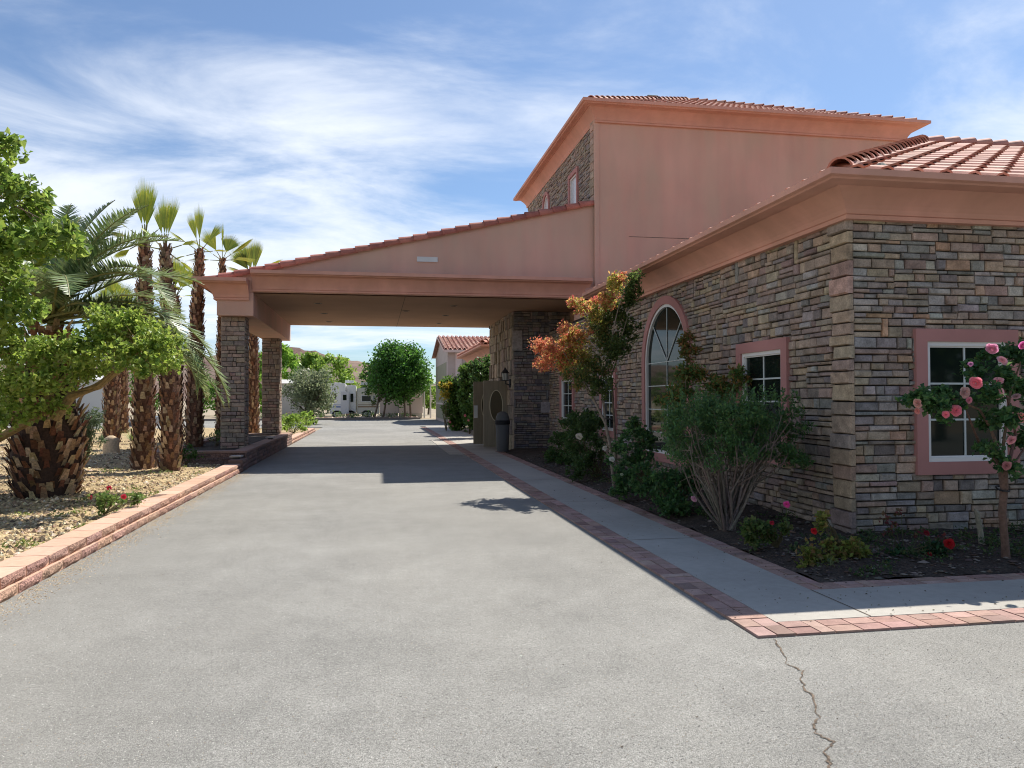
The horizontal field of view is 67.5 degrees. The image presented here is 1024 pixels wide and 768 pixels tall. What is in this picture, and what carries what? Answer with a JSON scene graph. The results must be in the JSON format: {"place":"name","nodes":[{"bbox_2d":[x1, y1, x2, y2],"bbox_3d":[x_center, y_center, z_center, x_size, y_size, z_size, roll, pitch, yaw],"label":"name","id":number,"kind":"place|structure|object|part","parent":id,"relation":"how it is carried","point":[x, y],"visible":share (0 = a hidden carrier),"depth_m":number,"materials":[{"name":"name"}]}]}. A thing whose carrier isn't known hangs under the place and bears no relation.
{"place":"outdoors","nodes":[
{"label":"outdoors","id":0,"kind":"place"},
{"bbox_2d":[0,347,434,400],"bbox_3d":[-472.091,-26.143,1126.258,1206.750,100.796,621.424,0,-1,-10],"label":"hill","id":1,"kind":"structure","parent":0,"point":[355,364],"depth_m":1229.75,"materials":[{"name":"brown"}]},
{"bbox_2d":[431,335,488,421],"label":"pale house","id":2,"kind":"structure","parent":0,"point":[447,349],"depth_m":52.19,"materials":[{"name":"paint"}]},
{"bbox_2d":[456,337,489,363],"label":"wing","id":3,"kind":"structure","parent":2,"relation":"attached to","point":[479,349],"depth_m":37.74,"materials":[{"name":"pink paint"}]},
{"bbox_2d":[87,516,837,767],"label":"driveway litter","id":4,"kind":"object","parent":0,"point":[487,596],"visible":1,"depth_m":4.76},
{"bbox_2d":[431,426,509,454],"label":"entrance paving","id":5,"kind":"structure","parent":0,"point":[447,448],"depth_m":26.59,"materials":[{"name":"concrete"}]},
{"bbox_2d":[455,360,476,433],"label":"climbing shrub","id":6,"kind":"object","parent":5,"relation":"on","point":[464,390],"visible":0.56,"depth_m":33.82,"materials":[{"name":"green plant"}]},
{"bbox_2d":[5,401,974,582],"bbox_3d":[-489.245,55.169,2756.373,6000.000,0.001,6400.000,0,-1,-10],"label":"ground","id":7,"kind":"structure","parent":0,"point":[210,413],"depth_m":70.33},
{"bbox_2d":[0,355,20,411],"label":"broadleaf tree","id":8,"kind":"object","parent":7,"relation":"on","point":[1,375],"visible":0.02,"depth_m":62.60,"materials":[{"name":"green plant"}]},
{"bbox_2d":[128,395,159,426],"bbox_3d":[-18.475,1.452,37.478,2.250,1.820,1.300,0,-1,-10],"label":"golf cart","id":9,"kind":"object","parent":7,"relation":"on","point":[157,417],"visible":0.01,"depth_m":37.43,"materials":[{"name":"paint"}]},
{"bbox_2d":[128,370,160,410],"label":"broadleaf tree","id":10,"kind":"object","parent":7,"relation":"on","point":[131,399],"visible":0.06,"depth_m":80.18,"materials":[{"name":"green plant"}]},
{"bbox_2d":[0,427,301,558],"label":"garden bed","id":11,"kind":"object","parent":7,"relation":"on","point":[207,431],"visible":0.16,"depth_m":13.25,"materials":[{"name":"beige gravel"}]},
{"bbox_2d":[0,127,93,351],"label":"broadleaf tree","id":12,"kind":"object","parent":11,"relation":"on","point":[19,242],"visible":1,"depth_m":8.59,"materials":[{"name":"green plant"}]},
{"bbox_2d":[78,406,108,464],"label":"leafy shrub","id":13,"kind":"object","parent":11,"relation":"on","point":[89,431],"visible":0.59,"depth_m":16.10,"materials":[{"name":"green plant"}]},
{"bbox_2d":[0,301,188,441],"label":"spreading tree","id":14,"kind":"object","parent":11,"relation":"on","point":[79,351],"visible":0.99,"depth_m":10.26,"materials":[{"name":"green plant"}]},
{"bbox_2d":[0,465,204,549],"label":"weeds","id":15,"kind":"object","parent":11,"relation":"on","point":[23,542],"visible":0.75,"depth_m":9.81,"materials":[{"name":"green plant"}]},
{"bbox_2d":[87,278,135,441],"bbox_3d":[-13.383,-0.878,25.625,1.732,5.715,1.450,1,-1,-43],"label":"fan palm","id":16,"kind":"object","parent":11,"relation":"on","point":[111,425],"visible":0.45,"depth_m":25.47,"materials":[{"name":"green plant"}]},
{"bbox_2d":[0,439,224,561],"bbox_3d":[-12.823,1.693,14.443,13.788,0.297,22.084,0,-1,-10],"label":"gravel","id":17,"kind":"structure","parent":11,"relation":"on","point":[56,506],"depth_m":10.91,"materials":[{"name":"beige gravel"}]},
{"bbox_2d":[103,435,119,453],"bbox_3d":[-10.376,1.596,19.866,0.429,0.520,0.340,0,-1,-10],"label":"boulder","id":18,"kind":"object","parent":17,"relation":"on","point":[111,445],"visible":0.81,"depth_m":19.75,"materials":[{"name":"grey stone"}]},
{"bbox_2d":[1,200,230,498],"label":"date palm","id":19,"kind":"object","parent":11,"relation":"on","point":[47,457],"visible":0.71,"depth_m":11.65,"materials":[{"name":"green plant"}]},
{"bbox_2d":[87,486,145,515],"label":"rose bush","id":20,"kind":"object","parent":11,"relation":"on","point":[103,498],"visible":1,"depth_m":9.73,"materials":[{"name":"green plant"}]},
{"bbox_2d":[115,298,133,432],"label":"fan palm","id":21,"kind":"object","parent":11,"relation":"on","point":[124,391],"visible":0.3,"depth_m":30.60,"materials":[{"name":"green plant"}]},
{"bbox_2d":[111,178,162,469],"bbox_3d":[-7.873,-1.272,16.057,1.273,6.166,0.730,0,-1,-30],"label":"fan palm","id":22,"kind":"object","parent":11,"relation":"on","point":[143,433],"visible":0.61,"depth_m":15.94,"materials":[{"name":"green plant"}]},
{"bbox_2d":[134,195,196,471],"bbox_3d":[-7.225,-1.072,15.884,1.406,5.800,0.820,0,-1,-10],"label":"fan palm","id":23,"kind":"object","parent":11,"relation":"on","point":[170,423],"visible":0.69,"depth_m":15.70,"materials":[{"name":"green plant"}]},
{"bbox_2d":[154,254,193,442],"bbox_3d":[-9.101,-0.787,20.699,1.644,5.468,1.316,1,-1,-43],"label":"fan palm","id":24,"kind":"object","parent":11,"relation":"on","point":[178,266],"visible":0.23,"depth_m":20.68,"materials":[{"name":"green plant"}]},
{"bbox_2d":[180,443,204,464],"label":"rose bush","id":25,"kind":"object","parent":11,"relation":"on","point":[193,454],"visible":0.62,"depth_m":16.91,"materials":[{"name":"green plant"}]},
{"bbox_2d":[171,209,226,446],"bbox_3d":[-8.251,-1.451,20.227,1.617,6.729,0.745,0,-1,-10],"label":"fan palm","id":26,"kind":"object","parent":11,"relation":"on","point":[194,421],"visible":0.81,"depth_m":20.16,"materials":[{"name":"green plant"}]},
{"bbox_2d":[188,226,253,437],"bbox_3d":[-9.084,-1.611,24.018,2.181,7.080,1.161,0,-1,-10],"label":"fan palm","id":27,"kind":"object","parent":11,"relation":"on","point":[229,244],"visible":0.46,"depth_m":23.93,"materials":[{"name":"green plant"}]},
{"bbox_2d":[227,239,282,432],"bbox_3d":[-10.048,-1.860,29.666,2.305,7.872,1.059,0,-1,-16],"label":"fan palm","id":28,"kind":"object","parent":11,"relation":"on","point":[253,252],"visible":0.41,"depth_m":29.60,"materials":[{"name":"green plant"}]},
{"bbox_2d":[281,410,317,432],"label":"rose bush","id":29,"kind":"object","parent":11,"relation":"on","point":[288,421],"visible":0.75,"depth_m":32.77,"materials":[{"name":"green plant"}]},
{"bbox_2d":[203,374,216,415],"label":"broadleaf tree","id":30,"kind":"object","parent":7,"relation":"on","point":[211,404],"visible":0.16,"depth_m":75.15,"materials":[{"name":"green plant"}]},
{"bbox_2d":[154,433,291,471],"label":"planter wall","id":31,"kind":"structure","parent":7,"relation":"on","point":[256,452],"depth_m":18.20,"materials":[{"name":"brown brick"}]},
{"bbox_2d":[180,435,274,450],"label":"planter soil","id":32,"kind":"structure","parent":31,"relation":"in","point":[252,439],"depth_m":21.06,"materials":[{"name":"brown soil"}]},
{"bbox_2d":[206,429,220,445],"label":"rose bush","id":33,"kind":"object","parent":32,"relation":"on","point":[216,433],"visible":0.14,"depth_m":21.12,"materials":[{"name":"green plant"}]},
{"bbox_2d":[229,455,242,458],"bbox_3d":[-6.212,1.646,17.297,0.249,0.075,0.222,0,-1,-3],"label":"path light","id":34,"kind":"object","parent":31,"relation":"on","point":[236,456],"visible":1,"depth_m":17.24,"materials":[{"name":"paint"}]},
{"bbox_2d":[258,351,261,414],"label":"broadleaf tree","id":35,"kind":"object","parent":7,"relation":"on","point":[260,379],"visible":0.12,"depth_m":71.29,"materials":[{"name":"green plant"}]},
{"bbox_2d":[282,343,300,379],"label":"broadleaf tree","id":36,"kind":"object","parent":7,"relation":"on","point":[289,358],"visible":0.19,"depth_m":68.78,"materials":[{"name":"green plant"}]},
{"bbox_2d":[281,379,309,417],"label":"mobile home","id":37,"kind":"object","parent":7,"relation":"on","point":[286,406],"visible":0.1,"depth_m":63.23,"materials":[{"name":"paint"}]},
{"bbox_2d":[184,417,419,420],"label":"kerb","id":38,"kind":"structure","parent":7,"relation":"on","point":[383,418],"depth_m":58.87,"materials":[{"name":"paint"}]},
{"bbox_2d":[292,428,315,443],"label":"edging wall","id":39,"kind":"structure","parent":7,"relation":"on","point":[298,436],"depth_m":31.67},
{"bbox_2d":[296,351,320,375],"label":"broadleaf tree","id":40,"kind":"object","parent":7,"relation":"on","point":[306,359],"visible":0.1,"depth_m":75.09,"materials":[{"name":"green plant"}]},
{"bbox_2d":[282,364,338,423],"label":"broadleaf tree","id":41,"kind":"object","parent":7,"relation":"on","point":[311,389],"visible":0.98,"depth_m":47.93,"materials":[{"name":"green plant"}]},
{"bbox_2d":[309,353,358,410],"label":"broadleaf tree","id":42,"kind":"object","parent":7,"relation":"on","point":[341,372],"visible":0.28,"depth_m":73.45,"materials":[{"name":"green plant"}]},
{"bbox_2d":[330,380,353,416],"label":"travel trailer","id":43,"kind":"object","parent":7,"relation":"on","point":[342,402],"visible":0.57,"depth_m":62.99,"materials":[{"name":"paint"}]},
{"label":"door","id":44,"kind":"part","parent":43,"relation":"part of","materials":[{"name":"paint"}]},
{"bbox_2d":[346,382,367,416],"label":"travel trailer","id":45,"kind":"object","parent":7,"relation":"on","point":[351,390],"visible":0.49,"depth_m":63.55,"materials":[{"name":"paint"}]},
{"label":"window","id":46,"kind":"part","parent":45,"relation":"part of","materials":[{"name":"glass"}]},
{"bbox_2d":[356,359,376,416],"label":"broadleaf tree","id":47,"kind":"object","parent":7,"relation":"on","point":[363,375],"visible":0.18,"depth_m":64.27,"materials":[{"name":"green plant"}]},
{"bbox_2d":[357,388,379,416],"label":"travel trailer","id":48,"kind":"object","parent":7,"relation":"on","point":[364,404],"visible":0.66,"depth_m":63.92,"materials":[{"name":"paint"}]},
{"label":"window","id":49,"kind":"part","parent":48,"relation":"part of","materials":[{"name":"glass"}]},
{"bbox_2d":[380,396,398,416],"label":"mobile home","id":50,"kind":"object","parent":7,"relation":"on","point":[391,408],"visible":0.2,"depth_m":63.89,"materials":[{"name":"paint"}]},
{"bbox_2d":[364,338,435,417],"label":"broadleaf tree","id":51,"kind":"object","parent":7,"relation":"on","point":[398,371],"visible":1,"depth_m":59.67,"materials":[{"name":"green plant"}]},
{"bbox_2d":[399,387,422,417],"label":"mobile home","id":52,"kind":"object","parent":7,"relation":"on","point":[417,407],"visible":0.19,"depth_m":63.77,"materials":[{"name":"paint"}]},
{"bbox_2d":[423,379,435,414],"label":"broadleaf tree","id":53,"kind":"object","parent":7,"relation":"on","point":[427,398],"visible":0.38,"depth_m":77.16,"materials":[{"name":"green plant"}]},
{"bbox_2d":[424,384,435,417],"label":"carport","id":54,"kind":"object","parent":7,"relation":"on","point":[430,400],"visible":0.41,"depth_m":63.27,"materials":[{"name":"paint"}]},
{"bbox_2d":[437,375,466,431],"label":"climbing shrub","id":55,"kind":"object","parent":7,"relation":"on","point":[455,422],"visible":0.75,"depth_m":37.76,"materials":[{"name":"green plant"}]},
{"bbox_2d":[465,354,490,408],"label":"climbing shrub","id":56,"kind":"object","parent":7,"relation":"on","point":[478,371],"visible":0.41,"depth_m":31.05,"materials":[{"name":"green plant"}]},
{"bbox_2d":[191,95,1023,533],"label":"clubhouse","id":57,"kind":"structure","parent":7,"relation":"on","point":[847,275],"depth_m":12.91,"materials":[{"name":"stone"}]},
{"bbox_2d":[473,382,482,443],"bbox_3d":[-0.842,0.965,25.801,0.920,2.090,0.070,0,-1,-10],"label":"door","id":58,"kind":"structure","parent":57,"relation":"in","point":[477,386],"depth_m":25.73,"materials":[{"name":"brown wood"}]},
{"bbox_2d":[483,381,507,446],"bbox_3d":[-0.520,0.938,24.386,0.780,2.090,0.070,0,-1,-10],"label":"door","id":59,"kind":"structure","parent":57,"relation":"in","point":[494,392],"depth_m":24.35,"materials":[{"name":"brown wood"}]},
{"bbox_2d":[501,367,510,387],"bbox_3d":[-0.146,-0.202,23.652,0.387,0.620,0.259,0,-1,12],"label":"wall lantern","id":60,"kind":"object","parent":57,"relation":"attached to","point":[504,374],"depth_m":23.60,"materials":[{"name":"metal"}]},
{"bbox_2d":[559,375,575,419],"bbox_3d":[1.547,0.437,21.370,0.085,1.425,1.550,0,-1,-10],"label":"window","id":61,"kind":"structure","parent":57,"relation":"in","point":[566,395],"depth_m":21.66,"materials":[{"name":"glass"}]},
{"bbox_2d":[599,368,618,437],"bbox_3d":[2.217,0.431,17.593,0.085,1.560,1.220,0,-1,-10],"label":"window","id":62,"kind":"structure","parent":57,"relation":"in","point":[608,403],"depth_m":17.48,"materials":[{"name":"paint"}]},
{"bbox_2d":[641,296,694,465],"bbox_3d":[2.834,-0.091,14.117,0.085,3.060,2.400,0,-1,-10],"label":"arched window","id":63,"kind":"structure","parent":57,"relation":"in","point":[666,320],"depth_m":14.47,"materials":[{"name":"glass"}]},
{"bbox_2d":[736,337,792,465],"bbox_3d":[3.460,0.240,10.590,0.085,1.670,1.410,0,-1,-10],"label":"window","id":64,"kind":"structure","parent":57,"relation":"in","point":[767,362],"depth_m":10.46,"materials":[{"name":"paint"}]},
{"bbox_2d":[911,328,1020,474],"bbox_3d":[5.259,0.203,8.881,1.340,1.670,0.085,0,-1,-10],"label":"window","id":65,"kind":"structure","parent":57,"relation":"in","point":[939,449],"depth_m":8.86,"materials":[{"name":"paint"}]},
{"bbox_2d":[425,426,1023,622],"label":"walkway","id":66,"kind":"structure","parent":7,"relation":"on","point":[750,585],"depth_m":6.47,"materials":[{"name":"concrete"}]},
{"bbox_2d":[437,381,452,430],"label":"yellow shrub","id":67,"kind":"object","parent":66,"relation":"on","point":[444,386],"visible":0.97,"depth_m":37.46,"materials":[{"name":"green plant"}]},
{"bbox_2d":[426,430,1023,638],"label":"border mortar","id":68,"kind":"object","parent":7,"relation":"on","point":[743,628],"visible":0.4,"depth_m":5.41,"materials":[{"name":"grey concrete"}]},
{"bbox_2d":[422,427,1023,637],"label":"brick border","id":69,"kind":"object","parent":68,"relation":"on","point":[753,622],"visible":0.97,"depth_m":6.57,"materials":[{"name":"red brick"}]},
{"bbox_2d":[495,411,509,451],"bbox_3d":[-0.279,1.396,22.627,0.450,1.175,0.450,0,-1,-10],"label":"litter bin","id":70,"kind":"object","parent":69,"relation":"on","point":[502,421],"visible":1,"depth_m":22.46,"materials":[{"name":"metal"}]},
{"bbox_2d":[506,448,1023,582],"bbox_3d":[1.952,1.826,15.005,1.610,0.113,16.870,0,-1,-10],"label":"planting bed","id":71,"kind":"object","parent":7,"relation":"on","point":[730,537],"visible":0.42,"depth_m":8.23,"materials":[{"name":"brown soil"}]},
{"bbox_2d":[542,408,608,464],"bbox_3d":[1.309,1.384,17.835,1.112,1.679,2.018,0,-1,-31],"label":"hedge shrub","id":72,"kind":"object","parent":71,"relation":"on","point":[550,452],"visible":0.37,"depth_m":17.72,"materials":[{"name":"green plant"}]},
{"bbox_2d":[559,411,608,481],"bbox_3d":[1.410,1.192,14.730,0.946,1.325,1.426,0,-1,-10],"label":"rose bush","id":73,"kind":"object","parent":71,"relation":"on","point":[576,448],"visible":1,"depth_m":14.72,"materials":[{"name":"green plant"}]},
{"bbox_2d":[527,268,646,486],"bbox_3d":[1.315,-0.106,13.344,2.128,3.797,1.152,0,-1,-10],"label":"staked tree","id":74,"kind":"object","parent":71,"relation":"on","point":[612,344],"visible":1,"depth_m":13.30,"materials":[{"name":"green plant"}]},
{"bbox_2d":[603,415,661,500],"bbox_3d":[1.846,1.145,12.053,0.790,1.302,1.436,-1,-1,28],"label":"rose bush","id":75,"kind":"object","parent":71,"relation":"on","point":[634,429],"visible":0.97,"depth_m":12.07,"materials":[{"name":"green plant"}]},
{"bbox_2d":[628,453,702,518],"bbox_3d":[2.002,1.379,10.195,1.159,0.871,1.266,-1,-1,25],"label":"rose bush","id":76,"kind":"object","parent":71,"relation":"on","point":[673,499],"visible":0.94,"depth_m":10.28,"materials":[{"name":"green plant"}]},
{"bbox_2d":[652,328,752,495],"bbox_3d":[2.853,0.448,11.394,1.517,2.610,0.836,-1,-1,30],"label":"tall shrub","id":77,"kind":"object","parent":71,"relation":"on","point":[689,373],"visible":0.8,"depth_m":11.43,"materials":[{"name":"green plant"}]},
{"bbox_2d":[656,383,817,530],"bbox_3d":[2.669,0.849,9.186,1.920,1.739,1.596,0,-1,-10],"label":"vase shrub","id":78,"kind":"object","parent":71,"relation":"on","point":[738,442],"visible":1,"depth_m":8.89,"materials":[{"name":"green plant"}]},
{"bbox_2d":[737,501,793,552],"bbox_3d":[2.580,1.454,7.809,0.564,0.561,0.300,0,-1,4],"label":"rose bush","id":79,"kind":"object","parent":71,"relation":"on","point":[763,528],"visible":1,"depth_m":7.79,"materials":[{"name":"green plant"}]},
{"bbox_2d":[793,510,872,567],"bbox_3d":[3.033,1.529,7.169,0.814,0.688,0.425,0,-1,-10],"label":"rose bush","id":80,"kind":"object","parent":71,"relation":"on","point":[851,547],"visible":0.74,"depth_m":7.18,"materials":[{"name":"green plant"}]},
{"bbox_2d":[878,507,947,553],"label":"rose shoots","id":81,"kind":"object","parent":71,"relation":"on","point":[894,523],"visible":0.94,"depth_m":7.39,"materials":[{"name":"green plant"}]},
{"bbox_2d":[875,531,954,561],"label":"rose bush","id":82,"kind":"object","parent":71,"relation":"on","point":[934,546],"visible":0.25,"depth_m":7.34,"materials":[{"name":"green plant"}]},
{"bbox_2d":[859,527,1023,574],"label":"ground cover","id":83,"kind":"object","parent":7,"relation":"on","point":[1005,565],"visible":0.45,"depth_m":7.49,"materials":[{"name":"brown soil"}]},
{"bbox_2d":[894,336,1023,558],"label":"rose tree","id":84,"kind":"object","parent":83,"relation":"on","point":[1007,381],"visible":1,"depth_m":7.16,"materials":[{"name":"green plant"}]},
{"bbox_2d":[974,509,984,543],"bbox_3d":[4.803,1.516,7.857,0.097,0.468,0.106,0,-1,-10],"label":"wood stub","id":85,"kind":"object","parent":83,"relation":"on","point":[980,532],"visible":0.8,"depth_m":7.86,"materials":[{"name":"grey wood"}]},
{"bbox_2d":[0,419,1023,767],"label":"driveway","id":86,"kind":"structure","parent":0,"point":[354,499],"depth_m":4.80,"materials":[{"name":"grey asphalt"}]},
{"bbox_2d":[75,375,103,420],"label":"mobile home","id":87,"kind":"object","parent":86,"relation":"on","point":[94,398],"depth_m":53.69,"materials":[{"name":"paint"}]},
{"bbox_2d":[0,464,242,602],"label":"edging wall","id":88,"kind":"structure","parent":86,"relation":"on","point":[24,570],"depth_m":8.20,"materials":[{"name":"concrete"}]},
{"bbox_2d":[0,0,1023,382],"label":"sky","id":89,"kind":"structure","parent":0,"point":[297,128],"materials":[{"name":"blue"}]},
{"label":"verge","id":90,"kind":"structure","parent":0,"visible":0},
{"bbox_2d":[259,411,416,417],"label":"verge planting","id":91,"kind":"object","parent":90,"relation":"on","point":[339,415],"visible":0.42,"depth_m":60.12,"materials":[{"name":"green plant"}]}
]}

